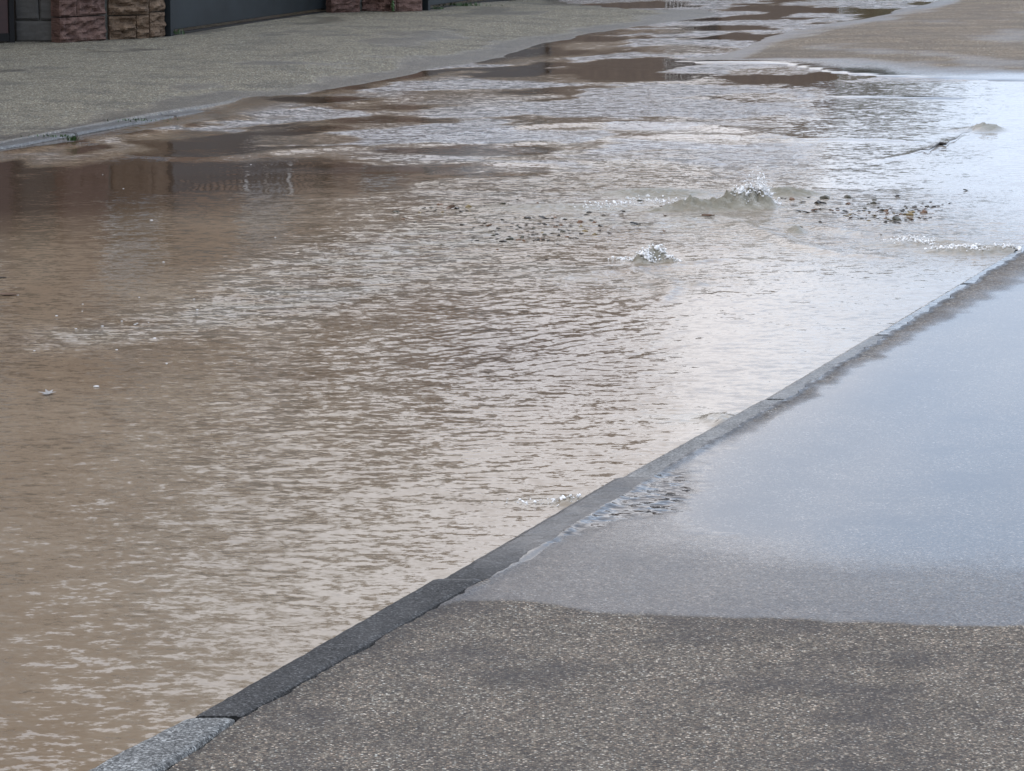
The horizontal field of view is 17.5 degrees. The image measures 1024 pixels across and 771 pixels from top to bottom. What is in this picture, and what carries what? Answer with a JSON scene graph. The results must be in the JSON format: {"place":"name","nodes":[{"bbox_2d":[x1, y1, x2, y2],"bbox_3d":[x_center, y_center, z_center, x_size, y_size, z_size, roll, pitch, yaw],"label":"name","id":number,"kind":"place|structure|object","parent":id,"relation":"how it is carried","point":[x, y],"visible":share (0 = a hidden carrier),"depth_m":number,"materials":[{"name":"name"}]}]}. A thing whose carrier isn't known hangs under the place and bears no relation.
{"place":"outdoors","nodes":[
{"label":"outdoors","id":0,"kind":"place"},
{"bbox_2d":[41,389,52,393],"bbox_3d":[-1.370,0.020,9.815,0.053,0.003,0.088,3,10,18],"label":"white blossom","id":1,"kind":"object","parent":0,"point":[47,392],"visible":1,"depth_m":9.81,"materials":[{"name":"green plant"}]},
{"bbox_2d":[0,0,716,142],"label":"pavement","id":2,"kind":"structure","parent":0,"point":[49,87],"depth_m":23.74,"materials":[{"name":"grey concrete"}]},
{"bbox_2d":[0,0,14,42],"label":"dark door","id":3,"kind":"structure","parent":2,"relation":"on","point":[7,28],"depth_m":25.12,"materials":[{"name":"black metal"}]},
{"bbox_2d":[0,0,7,33],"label":"door leaf","id":4,"kind":"structure","parent":3,"relation":"in","point":[3,3],"depth_m":25.11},
{"bbox_2d":[21,133,68,136],"bbox_3d":[-2.460,-1.333,17.735,0.306,0.016,0.100,0,10,0],"label":"grass tuft","id":5,"kind":"object","parent":2,"relation":"on","point":[53,135],"visible":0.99,"depth_m":17.73,"materials":[{"name":"green plant"}]},
{"bbox_2d":[63,135,79,140],"bbox_3d":[-2.325,-1.311,17.574,0.092,0.041,0.051,3,10,15],"label":"grass tuft","id":6,"kind":"object","parent":2,"relation":"on","point":[73,138],"visible":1,"depth_m":17.57,"materials":[{"name":"green plant"}]},
{"bbox_2d":[14,0,165,42],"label":"stone pillar","id":7,"kind":"structure","parent":2,"relation":"on","point":[60,21],"depth_m":25.29,"materials":[{"name":"brown stone"}]},
{"bbox_2d":[162,0,325,35],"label":"metal gate","id":8,"kind":"structure","parent":7,"relation":"attached to","point":[179,14],"depth_m":26.95,"materials":[{"name":"metal"}]},
{"bbox_2d":[107,118,177,121],"bbox_3d":[-2.086,-1.493,18.696,0.425,0.014,0.189,0,10,0],"label":"grass tuft","id":9,"kind":"object","parent":2,"relation":"on","point":[138,119],"visible":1,"depth_m":18.70,"materials":[{"name":"green plant"}]},
{"bbox_2d":[173,29,184,34],"bbox_3d":[-2.685,-2.773,26.032,0.267,0.056,0.203,0,10,0],"label":"grass tuft","id":10,"kind":"object","parent":2,"relation":"on","point":[178,31],"visible":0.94,"depth_m":25.99,"materials":[{"name":"green plant"}]},
{"bbox_2d":[317,0,421,12],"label":"stone pillar","id":11,"kind":"structure","parent":2,"relation":"on","point":[337,6],"depth_m":29.16,"materials":[{"name":"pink stone"}]},
{"bbox_2d":[391,0,394,11],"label":"moss","id":12,"kind":"object","parent":11,"relation":"attached to","point":[392,5],"visible":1,"depth_m":28.95,"materials":[{"name":"green plant"}]},
{"bbox_2d":[438,2,490,5],"bbox_3d":[-0.430,-3.451,30.117,0.646,0.040,0.267,-2,10,-14],"label":"grass tuft","id":13,"kind":"object","parent":2,"relation":"on","point":[467,4],"visible":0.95,"depth_m":30.10,"materials":[{"name":"green plant"}]},
{"bbox_2d":[0,0,1023,770],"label":"water","id":14,"kind":"structure","parent":0,"point":[336,396],"depth_m":11.57,"materials":[{"name":"brown liquid"}]},
{"bbox_2d":[0,293,15,294],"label":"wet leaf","id":15,"kind":"object","parent":14,"relation":"on","point":[7,294],"visible":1,"depth_m":11.90,"materials":[{"name":"brown plant"}]},
{"bbox_2d":[491,493,580,505],"bbox_3d":[0.080,0.280,8.245,0.264,0.031,0.119,0,10,0],"label":"water splash","id":16,"kind":"object","parent":14,"relation":"on","point":[561,497],"visible":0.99,"depth_m":8.24,"materials":[{"name":"liquid"}]},
{"bbox_2d":[564,194,685,209],"bbox_3d":[0.536,-0.807,14.762,0.732,0.031,0.433,-4,10,-21],"label":"water splash","id":17,"kind":"object","parent":14,"relation":"on","point":[630,201],"visible":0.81,"depth_m":14.81,"materials":[{"name":"liquid"}]},
{"bbox_2d":[608,244,681,262],"bbox_3d":[0.513,-0.512,12.826,0.317,0.080,0.154,7,12,38],"label":"water splash","id":18,"kind":"object","parent":14,"relation":"on","point":[646,255],"visible":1,"depth_m":12.79,"materials":[{"name":"liquid"}]},
{"bbox_2d":[731,166,781,204],"bbox_3d":[1.093,-0.870,14.648,0.327,0.194,0.171,-9,13,-44],"label":"water splash","id":19,"kind":"object","parent":14,"relation":"on","point":[759,186],"visible":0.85,"depth_m":14.60,"materials":[{"name":"liquid"}]},
{"bbox_2d":[820,195,829,198],"bbox_3d":[1.407,-0.842,14.975,0.044,0.027,0.034,12,19,18],"label":"leaf scrap","id":20,"kind":"object","parent":14,"relation":"on","point":[825,197],"visible":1,"depth_m":14.97,"materials":[{"name":"plant"}]},
{"bbox_2d":[914,132,966,150],"bbox_3d":[2.294,-1.288,17.578,0.068,0.020,1.152,4,10,21],"label":"debris strand","id":21,"kind":"object","parent":14,"relation":"on","point":[939,143],"visible":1,"depth_m":17.43,"materials":[{"name":"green plant"}]},
{"bbox_2d":[875,234,1021,250],"bbox_3d":[1.693,-0.568,13.271,0.292,0.044,0.679,-9,13,-43],"label":"water splash","id":22,"kind":"object","parent":14,"relation":"on","point":[952,246],"visible":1,"depth_m":13.16,"materials":[{"name":"liquid"}]},
{"bbox_2d":[166,251,1023,770],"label":"pavement","id":23,"kind":"structure","parent":0,"point":[824,571],"depth_m":6.95,"materials":[{"name":"grey asphalt"}]},
{"bbox_2d":[668,0,1023,98],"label":"road","id":24,"kind":"structure","parent":0,"point":[967,39],"depth_m":25.14,"materials":[{"name":"beige asphalt"}]},
{"bbox_2d":[0,110,203,149],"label":"kerb","id":25,"kind":"structure","parent":24,"relation":"on","point":[70,133],"depth_m":18.20,"materials":[{"name":"concrete"}]},
{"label":"boundary wall","id":26,"kind":"object","parent":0,"visible":0},
{"bbox_2d":[422,0,509,9],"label":"metal gate","id":27,"kind":"structure","parent":26,"relation":"attached to","point":[426,4],"depth_m":29.75,"materials":[{"name":"metal"}]},
{"label":"kerb bed","id":28,"kind":"structure","parent":0,"visible":0},
{"bbox_2d":[89,718,234,770],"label":"kerb stone","id":29,"kind":"object","parent":28,"relation":"on","point":[166,749],"visible":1,"depth_m":5.93,"materials":[{"name":"stone"}]},
{"bbox_2d":[196,579,480,721],"bbox_3d":[-0.335,0.608,6.739,0.104,0.191,1.267,4,10,21],"label":"kerb stone","id":30,"kind":"object","parent":28,"relation":"on","point":[357,638],"visible":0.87,"depth_m":6.66,"materials":[{"name":"stone"}]},
{"bbox_2d":[444,477,649,580],"bbox_3d":[0.117,0.418,7.903,0.138,0.181,1.303,3,10,19],"label":"kerb stone","id":31,"kind":"object","parent":28,"relation":"on","point":[502,557],"visible":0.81,"depth_m":7.80,"materials":[{"name":"stone"}]},
{"bbox_2d":[624,400,780,477],"bbox_3d":[0.557,0.222,9.091,0.125,0.173,1.320,4,10,20],"label":"kerb stone","id":32,"kind":"object","parent":28,"relation":"on","point":[651,469],"visible":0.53,"depth_m":9.00,"materials":[{"name":"stone"}]},
{"bbox_2d":[765,335,885,399],"bbox_3d":[1.010,0.020,10.306,0.114,0.170,1.357,3,10,20],"label":"kerb stone","id":33,"kind":"object","parent":28,"relation":"on","point":[793,388],"visible":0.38,"depth_m":10.15,"materials":[{"name":"stone"}]},
{"bbox_2d":[874,284,966,335],"bbox_3d":[1.455,-0.186,11.540,0.105,0.168,1.343,3,10,19],"label":"kerb stone","id":34,"kind":"object","parent":28,"relation":"on","point":[907,318],"visible":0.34,"depth_m":11.43,"materials":[{"name":"stone"}]},
{"bbox_2d":[960,245,1023,284],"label":"kerb stone","id":35,"kind":"object","parent":28,"relation":"on","point":[973,279],"visible":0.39,"depth_m":12.62,"materials":[{"name":"stone"}]}
]}

